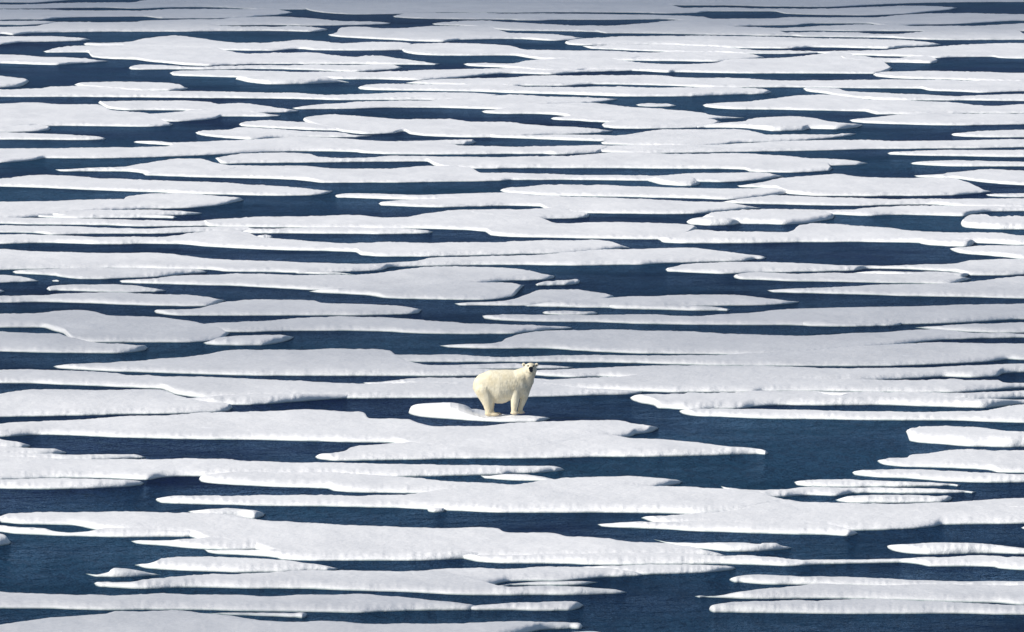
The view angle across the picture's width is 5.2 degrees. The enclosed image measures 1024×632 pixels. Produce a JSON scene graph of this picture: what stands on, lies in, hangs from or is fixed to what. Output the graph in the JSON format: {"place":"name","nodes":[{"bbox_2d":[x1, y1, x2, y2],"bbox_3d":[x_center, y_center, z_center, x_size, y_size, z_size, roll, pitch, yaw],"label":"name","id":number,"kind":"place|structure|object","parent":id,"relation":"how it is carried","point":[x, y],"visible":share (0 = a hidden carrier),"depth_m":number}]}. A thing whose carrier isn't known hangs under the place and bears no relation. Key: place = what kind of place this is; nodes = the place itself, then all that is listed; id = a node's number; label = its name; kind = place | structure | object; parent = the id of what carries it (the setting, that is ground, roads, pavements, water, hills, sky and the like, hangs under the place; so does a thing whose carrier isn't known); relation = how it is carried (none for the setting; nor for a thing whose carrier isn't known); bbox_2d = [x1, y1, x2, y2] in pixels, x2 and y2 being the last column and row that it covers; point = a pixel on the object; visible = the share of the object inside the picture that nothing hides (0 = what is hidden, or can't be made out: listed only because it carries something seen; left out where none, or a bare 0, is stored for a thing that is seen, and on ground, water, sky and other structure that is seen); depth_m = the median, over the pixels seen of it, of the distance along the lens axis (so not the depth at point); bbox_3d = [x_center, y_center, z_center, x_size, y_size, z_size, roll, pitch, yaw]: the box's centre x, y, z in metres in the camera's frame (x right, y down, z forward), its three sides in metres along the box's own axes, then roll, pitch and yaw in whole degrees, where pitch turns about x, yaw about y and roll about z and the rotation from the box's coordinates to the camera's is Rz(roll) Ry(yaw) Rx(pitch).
{"place":"outdoors","nodes":[
{"label":"outdoors","id":0,"kind":"place"},
{"bbox_2d":[0,0,1023,631],"bbox_3d":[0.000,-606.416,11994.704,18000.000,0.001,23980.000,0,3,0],"label":"sea water","id":1,"kind":"structure","parent":0,"point":[798,450],"depth_m":425.70},
{"bbox_2d":[0,36,89,44],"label":"ice floe","id":2,"kind":"object","parent":1,"relation":"on","point":[9,39],"visible":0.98,"depth_m":813.25},
{"bbox_2d":[0,54,105,64],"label":"ice floe","id":3,"kind":"object","parent":1,"relation":"on","point":[19,59],"visible":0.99,"depth_m":762.61},
{"bbox_2d":[0,478,143,488],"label":"ice floe","id":4,"kind":"object","parent":1,"relation":"on","point":[52,483],"visible":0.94,"depth_m":340.87},
{"bbox_2d":[0,331,147,352],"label":"ice floe","id":5,"kind":"object","parent":1,"relation":"on","point":[35,342],"visible":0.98,"depth_m":415.22},
{"bbox_2d":[0,102,172,139],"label":"ice floe","id":6,"kind":"object","parent":1,"relation":"on","point":[27,117],"visible":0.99,"depth_m":650.06},
{"bbox_2d":[47,284,165,292],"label":"ice floe","id":7,"kind":"object","parent":1,"relation":"on","point":[106,288],"visible":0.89,"depth_m":458.26},
{"bbox_2d":[0,217,213,226],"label":"ice floe","id":8,"kind":"object","parent":1,"relation":"on","point":[72,221],"visible":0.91,"depth_m":518.62},
{"bbox_2d":[13,268,205,278],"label":"ice floe","id":9,"kind":"object","parent":1,"relation":"on","point":[96,273],"visible":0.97,"depth_m":471.21},
{"bbox_2d":[0,292,224,305],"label":"ice floe","id":10,"kind":"object","parent":1,"relation":"on","point":[120,298],"visible":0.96,"depth_m":449.08},
{"bbox_2d":[0,310,228,341],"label":"ice floe","id":11,"kind":"object","parent":1,"relation":"on","point":[89,326],"visible":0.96,"depth_m":428.57},
{"bbox_2d":[0,389,232,416],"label":"ice floe","id":12,"kind":"object","parent":1,"relation":"on","point":[49,402],"visible":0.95,"depth_m":380.02},
{"bbox_2d":[0,193,242,218],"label":"ice floe","id":13,"kind":"object","parent":1,"relation":"on","point":[128,207],"visible":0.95,"depth_m":534.57},
{"bbox_2d":[0,225,253,234],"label":"ice floe","id":14,"kind":"object","parent":1,"relation":"on","point":[56,230],"visible":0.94,"depth_m":510.55},
{"bbox_2d":[75,81,187,90],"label":"ice floe","id":15,"kind":"object","parent":1,"relation":"on","point":[151,86],"visible":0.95,"depth_m":708.88},
{"bbox_2d":[0,9,291,19],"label":"ice floe","id":16,"kind":"object","parent":1,"relation":"on","point":[24,14],"visible":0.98,"depth_m":885.92},
{"bbox_2d":[0,22,327,34],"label":"ice floe","id":17,"kind":"object","parent":1,"relation":"on","point":[54,27],"visible":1,"depth_m":841.09},
{"bbox_2d":[0,175,331,195],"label":"ice floe","id":18,"kind":"object","parent":1,"relation":"on","point":[90,183],"visible":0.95,"depth_m":557.98},
{"bbox_2d":[0,0,355,9],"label":"ice floe","id":19,"kind":"object","parent":1,"relation":"on","point":[258,4],"visible":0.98,"depth_m":913.64},
{"bbox_2d":[0,249,386,272],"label":"ice floe","id":20,"kind":"object","parent":1,"relation":"on","point":[18,260],"visible":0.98,"depth_m":478.25},
{"bbox_2d":[98,100,298,121],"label":"ice floe","id":21,"kind":"object","parent":1,"relation":"on","point":[196,110],"visible":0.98,"depth_m":669.16},
{"bbox_2d":[118,393,347,404],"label":"ice floe","id":22,"kind":"object","parent":1,"relation":"on","point":[248,399],"visible":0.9,"depth_m":383.12},
{"bbox_2d":[136,556,337,572],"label":"ice floe","id":23,"kind":"object","parent":1,"relation":"on","point":[222,564],"visible":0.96,"depth_m":307.89},
{"bbox_2d":[0,592,474,612],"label":"ice floe","id":24,"kind":"object","parent":1,"relation":"on","point":[353,603],"visible":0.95,"depth_m":294.63},
{"bbox_2d":[43,35,437,65],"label":"ice floe","id":25,"kind":"object","parent":1,"relation":"on","point":[181,50],"visible":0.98,"depth_m":783.16},
{"bbox_2d":[0,86,496,99],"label":"ice floe","id":26,"kind":"object","parent":1,"relation":"on","point":[73,91],"visible":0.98,"depth_m":693.29},
{"bbox_2d":[204,335,292,345],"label":"ice floe","id":27,"kind":"object","parent":1,"relation":"on","point":[242,340],"visible":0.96,"depth_m":418.93},
{"bbox_2d":[138,16,389,25],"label":"ice floe","id":28,"kind":"object","parent":1,"relation":"on","point":[276,20],"visible":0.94,"depth_m":861.26},
{"bbox_2d":[129,64,401,71],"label":"ice floe","id":29,"kind":"object","parent":1,"relation":"on","point":[358,68],"visible":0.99,"depth_m":748.00},
{"bbox_2d":[195,127,365,139],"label":"ice floe","id":30,"kind":"object","parent":1,"relation":"on","point":[246,133],"visible":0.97,"depth_m":628.33},
{"bbox_2d":[0,439,563,479],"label":"ice floe","id":31,"kind":"object","parent":1,"relation":"on","point":[19,460],"visible":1,"depth_m":347.66},
{"bbox_2d":[154,299,420,315],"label":"ice floe","id":32,"kind":"object","parent":1,"relation":"on","point":[262,307],"visible":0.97,"depth_m":440.93},
{"bbox_2d":[239,120,335,130],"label":"ice floe","id":33,"kind":"object","parent":1,"relation":"on","point":[285,124],"visible":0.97,"depth_m":641.88},
{"bbox_2d":[236,76,345,83],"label":"ice floe","id":34,"kind":"object","parent":1,"relation":"on","point":[285,79],"visible":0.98,"depth_m":719.94},
{"bbox_2d":[0,610,582,631],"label":"ice floe","id":35,"kind":"object","parent":1,"relation":"on","point":[157,621],"visible":1,"depth_m":286.88},
{"bbox_2d":[0,137,605,162],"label":"ice floe","id":36,"kind":"object","parent":1,"relation":"on","point":[329,144],"visible":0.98,"depth_m":605.56},
{"bbox_2d":[0,230,628,256],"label":"ice floe","id":37,"kind":"object","parent":1,"relation":"on","point":[232,239],"visible":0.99,"depth_m":495.70},
{"bbox_2d":[0,369,641,397],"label":"ice floe","id":38,"kind":"object","parent":1,"relation":"on","point":[199,386],"visible":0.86,"depth_m":389.95},
{"bbox_2d":[120,266,554,289],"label":"ice floe","id":39,"kind":"object","parent":1,"relation":"on","point":[423,275],"visible":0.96,"depth_m":465.45},
{"bbox_2d":[94,566,642,594],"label":"ice floe","id":40,"kind":"object","parent":1,"relation":"on","point":[476,581],"visible":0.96,"depth_m":302.17},
{"bbox_2d":[195,316,570,333],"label":"ice floe","id":41,"kind":"object","parent":1,"relation":"on","point":[352,323],"visible":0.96,"depth_m":428.59},
{"bbox_2d":[0,409,767,460],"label":"ice floe","id":42,"kind":"object","parent":1,"relation":"on","point":[406,439],"visible":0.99,"depth_m":364.27},
{"bbox_2d":[0,511,790,560],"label":"ice floe","id":43,"kind":"object","parent":1,"relation":"on","point":[215,533],"visible":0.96,"depth_m":317.29},
{"bbox_2d":[170,68,631,79],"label":"ice floe","id":44,"kind":"object","parent":1,"relation":"on","point":[425,74],"visible":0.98,"depth_m":735.30},
{"bbox_2d":[309,282,523,299],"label":"ice floe","id":45,"kind":"object","parent":1,"relation":"on","point":[475,290],"visible":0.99,"depth_m":455.48},
{"bbox_2d":[57,158,783,182],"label":"ice floe","id":46,"kind":"object","parent":1,"relation":"on","point":[178,167],"visible":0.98,"depth_m":572.22},
{"bbox_2d":[199,471,681,492],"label":"ice floe","id":47,"kind":"object","parent":1,"relation":"on","point":[349,482],"visible":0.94,"depth_m":341.41},
{"bbox_2d":[204,209,696,238],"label":"ice floe","id":48,"kind":"object","parent":1,"relation":"on","point":[515,226],"visible":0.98,"depth_m":514.28},
{"bbox_2d":[294,94,616,108],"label":"ice floe","id":49,"kind":"object","parent":1,"relation":"on","point":[495,102],"visible":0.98,"depth_m":679.13},
{"bbox_2d":[329,26,582,41],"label":"ice floe","id":50,"kind":"object","parent":1,"relation":"on","point":[437,33],"visible":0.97,"depth_m":825.14},
{"bbox_2d":[156,484,787,513],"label":"ice floe","id":51,"kind":"object","parent":1,"relation":"on","point":[521,498],"visible":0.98,"depth_m":333.53},
{"bbox_2d":[303,114,642,140],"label":"ice floe","id":52,"kind":"object","parent":1,"relation":"on","point":[354,124],"visible":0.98,"depth_m":635.37},
{"bbox_2d":[409,402,549,421],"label":"ice floe","id":53,"kind":"object","parent":1,"relation":"on","point":[449,410],"visible":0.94,"depth_m":374.39},
{"bbox_2d":[473,363,537,415],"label":"polar bear","id":54,"kind":"object","parent":53,"relation":"on","point":[491,388],"visible":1,"depth_m":373.79},
{"bbox_2d":[432,363,572,368],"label":"ice floe","id":55,"kind":"object","parent":1,"relation":"on","point":[501,366],"visible":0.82,"depth_m":403.31},
{"bbox_2d":[402,43,638,59],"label":"ice floe","id":56,"kind":"object","parent":1,"relation":"on","point":[457,49],"visible":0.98,"depth_m":781.63},
{"bbox_2d":[471,601,582,610],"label":"ice floe","id":57,"kind":"object","parent":1,"relation":"on","point":[552,606],"visible":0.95,"depth_m":294.06},
{"bbox_2d":[471,207,589,218],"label":"ice floe","id":58,"kind":"object","parent":1,"relation":"on","point":[552,213],"visible":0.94,"depth_m":526.58},
{"bbox_2d":[455,289,613,305],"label":"ice floe","id":59,"kind":"object","parent":1,"relation":"on","point":[543,296],"visible":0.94,"depth_m":450.45},
{"bbox_2d":[53,348,1023,379],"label":"ice floe","id":60,"kind":"object","parent":1,"relation":"on","point":[341,362],"visible":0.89,"depth_m":400.55},
{"bbox_2d":[215,152,866,172],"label":"ice floe","id":61,"kind":"object","parent":1,"relation":"on","point":[749,162],"visible":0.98,"depth_m":589.57},
{"bbox_2d":[336,192,757,213],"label":"ice floe","id":62,"kind":"object","parent":1,"relation":"on","point":[610,205],"visible":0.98,"depth_m":538.43},
{"bbox_2d":[393,13,706,20],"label":"ice floe","id":63,"kind":"object","parent":1,"relation":"on","point":[521,16],"visible":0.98,"depth_m":876.36},
{"bbox_2d":[358,83,771,96],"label":"ice floe","id":64,"kind":"object","parent":1,"relation":"on","point":[645,91],"visible":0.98,"depth_m":702.19},
{"bbox_2d":[374,248,765,267],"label":"ice floe","id":65,"kind":"object","parent":1,"relation":"on","point":[633,256],"visible":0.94,"depth_m":482.56},
{"bbox_2d":[434,20,784,34],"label":"ice floe","id":66,"kind":"object","parent":1,"relation":"on","point":[690,27],"visible":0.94,"depth_m":844.48},
{"bbox_2d":[482,103,739,128],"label":"ice floe","id":67,"kind":"object","parent":1,"relation":"on","point":[616,116],"visible":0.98,"depth_m":657.98},
{"bbox_2d":[293,0,954,14],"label":"ice floe","id":68,"kind":"object","parent":1,"relation":"on","point":[363,7],"visible":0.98,"depth_m":901.80},
{"bbox_2d":[500,184,785,199],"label":"ice floe","id":69,"kind":"object","parent":1,"relation":"on","point":[638,191],"visible":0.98,"depth_m":550.91},
{"bbox_2d":[525,294,797,310],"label":"ice floe","id":70,"kind":"object","parent":1,"relation":"on","point":[690,302],"visible":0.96,"depth_m":446.67},
{"bbox_2d":[648,175,699,185],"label":"ice floe","id":71,"kind":"object","parent":1,"relation":"on","point":[678,180],"visible":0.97,"depth_m":562.85},
{"bbox_2d":[464,52,891,73],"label":"ice floe","id":72,"kind":"object","parent":1,"relation":"on","point":[831,63],"visible":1,"depth_m":751.27},
{"bbox_2d":[615,51,764,61],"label":"ice floe","id":73,"kind":"object","parent":1,"relation":"on","point":[689,56],"visible":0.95,"depth_m":772.27},
{"bbox_2d":[364,373,1023,398],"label":"ice floe","id":74,"kind":"object","parent":1,"relation":"on","point":[669,382],"visible":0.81,"depth_m":391.22},
{"bbox_2d":[395,342,1023,365],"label":"ice floe","id":75,"kind":"object","parent":1,"relation":"on","point":[930,353],"visible":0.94,"depth_m":408.12},
{"bbox_2d":[408,75,1023,92],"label":"ice floe","id":76,"kind":"object","parent":1,"relation":"on","point":[983,86],"visible":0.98,"depth_m":716.79},
{"bbox_2d":[441,329,1023,354],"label":"ice floe","id":77,"kind":"object","parent":1,"relation":"on","point":[646,342],"visible":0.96,"depth_m":418.98},
{"bbox_2d":[464,552,1023,574],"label":"ice floe","id":78,"kind":"object","parent":1,"relation":"on","point":[647,563],"visible":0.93,"depth_m":310.02},
{"bbox_2d":[565,35,940,53],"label":"ice floe","id":79,"kind":"object","parent":1,"relation":"on","point":[715,43],"visible":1,"depth_m":802.76},
{"bbox_2d":[483,304,1023,325],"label":"ice floe","id":80,"kind":"object","parent":1,"relation":"on","point":[960,313],"visible":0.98,"depth_m":435.54},
{"bbox_2d":[703,209,833,224],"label":"ice floe","id":81,"kind":"object","parent":1,"relation":"on","point":[768,216],"visible":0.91,"depth_m":522.37},
{"bbox_2d":[697,116,861,130],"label":"ice floe","id":82,"kind":"object","parent":1,"relation":"on","point":[791,123],"visible":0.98,"depth_m":640.97},
{"bbox_2d":[598,498,1023,535],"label":"ice floe","id":83,"kind":"object","parent":1,"relation":"on","point":[808,518],"visible":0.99,"depth_m":325.87},
{"bbox_2d":[601,129,1023,152],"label":"ice floe","id":84,"kind":"object","parent":1,"relation":"on","point":[692,140],"visible":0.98,"depth_m":614.54},
{"bbox_2d":[630,390,1023,409],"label":"ice floe","id":85,"kind":"object","parent":1,"relation":"on","point":[720,400],"visible":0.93,"depth_m":381.96},
{"bbox_2d":[641,0,1023,6],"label":"ice floe","id":86,"kind":"object","parent":1,"relation":"on","point":[804,3],"visible":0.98,"depth_m":920.56},
{"bbox_2d":[658,223,1023,244],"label":"ice floe","id":87,"kind":"object","parent":1,"relation":"on","point":[817,232],"visible":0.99,"depth_m":502.12},
{"bbox_2d":[658,13,1023,30],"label":"ice floe","id":88,"kind":"object","parent":1,"relation":"on","point":[896,23],"visible":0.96,"depth_m":861.74},
{"bbox_2d":[666,259,1023,276],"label":"ice floe","id":89,"kind":"object","parent":1,"relation":"on","point":[997,267],"visible":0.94,"depth_m":474.78},
{"bbox_2d":[721,479,974,496],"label":"ice floe","id":90,"kind":"object","parent":1,"relation":"on","point":[826,487],"visible":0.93,"depth_m":338.67},
{"bbox_2d":[680,404,1023,422],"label":"ice floe","id":91,"kind":"object","parent":1,"relation":"on","point":[1011,414],"visible":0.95,"depth_m":374.64},
{"bbox_2d":[734,272,969,283],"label":"ice floe","id":92,"kind":"object","parent":1,"relation":"on","point":[920,278],"visible":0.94,"depth_m":466.71},
{"bbox_2d":[695,583,1023,604],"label":"ice floe","id":93,"kind":"object","parent":1,"relation":"on","point":[1004,594],"visible":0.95,"depth_m":298.12},
{"bbox_2d":[703,94,1023,125],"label":"ice floe","id":94,"kind":"object","parent":1,"relation":"on","point":[910,112],"visible":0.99,"depth_m":668.97},
{"bbox_2d":[709,599,1023,614],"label":"ice floe","id":95,"kind":"object","parent":1,"relation":"on","point":[867,606],"visible":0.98,"depth_m":293.22},
{"bbox_2d":[724,195,1023,206],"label":"ice floe","id":96,"kind":"object","parent":1,"relation":"on","point":[823,201],"visible":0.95,"depth_m":540.03},
{"bbox_2d":[730,574,1023,585],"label":"ice floe","id":97,"kind":"object","parent":1,"relation":"on","point":[774,579],"visible":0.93,"depth_m":302.68},
{"bbox_2d":[737,169,1023,195],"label":"ice floe","id":98,"kind":"object","parent":1,"relation":"on","point":[949,184],"visible":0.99,"depth_m":559.53},
{"bbox_2d":[750,28,1023,39],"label":"ice floe","id":99,"kind":"object","parent":1,"relation":"on","point":[967,34],"visible":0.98,"depth_m":824.60},
{"bbox_2d":[841,56,937,62],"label":"ice floe","id":100,"kind":"object","parent":1,"relation":"on","point":[919,59],"visible":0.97,"depth_m":762.89},
{"bbox_2d":[836,495,951,502],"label":"ice floe","id":101,"kind":"object","parent":1,"relation":"on","point":[891,499],"visible":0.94,"depth_m":334.46},
{"bbox_2d":[767,276,1023,298],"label":"ice floe","id":102,"kind":"object","parent":1,"relation":"on","point":[1009,287],"visible":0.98,"depth_m":456.33},
{"bbox_2d":[771,205,1023,215],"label":"ice floe","id":103,"kind":"object","parent":1,"relation":"on","point":[937,210],"visible":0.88,"depth_m":530.07},
{"bbox_2d":[803,88,1023,100],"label":"ice floe","id":104,"kind":"object","parent":1,"relation":"on","point":[912,97],"visible":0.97,"depth_m":689.53},
{"bbox_2d":[817,43,1023,58],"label":"ice floe","id":105,"kind":"object","parent":1,"relation":"on","point":[1008,50],"visible":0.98,"depth_m":783.10},
{"bbox_2d":[852,469,1023,482],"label":"ice floe","id":106,"kind":"object","parent":1,"relation":"on","point":[953,476],"visible":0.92,"depth_m":344.66},
{"bbox_2d":[873,71,1023,80],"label":"ice floe","id":107,"kind":"object","parent":1,"relation":"on","point":[957,75],"visible":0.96,"depth_m":729.95},
{"bbox_2d":[878,449,1023,472],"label":"ice floe","id":108,"kind":"object","parent":1,"relation":"on","point":[1005,461],"visible":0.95,"depth_m":351.37},
{"bbox_2d":[887,542,1023,553],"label":"ice floe","id":109,"kind":"object","parent":1,"relation":"on","point":[943,548],"visible":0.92,"depth_m":314.06},
{"bbox_2d":[888,150,1023,156],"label":"ice floe","id":110,"kind":"object","parent":1,"relation":"on","point":[996,153],"visible":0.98,"depth_m":600.51},
{"bbox_2d":[906,426,1023,446],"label":"ice floe","id":111,"kind":"object","parent":1,"relation":"on","point":[967,436],"visible":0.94,"depth_m":361.67},
{"bbox_2d":[911,160,1023,166],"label":"ice floe","id":112,"kind":"object","parent":1,"relation":"on","point":[965,163],"visible":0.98,"depth_m":586.43},
{"bbox_2d":[915,322,1023,332],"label":"ice floe","id":113,"kind":"object","parent":1,"relation":"on","point":[1017,327],"visible":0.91,"depth_m":428.07},
{"bbox_2d":[950,245,1023,258],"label":"ice floe","id":114,"kind":"object","parent":1,"relation":"on","point":[1013,251],"visible":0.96,"depth_m":489.82},
{"bbox_2d":[951,130,1023,136],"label":"ice floe","id":115,"kind":"object","parent":1,"relation":"on","point":[1007,133],"visible":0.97,"depth_m":627.94},
{"bbox_2d":[961,214,1023,229],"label":"ice floe","id":116,"kind":"object","parent":1,"relation":"on","point":[980,221],"visible":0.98,"depth_m":515.40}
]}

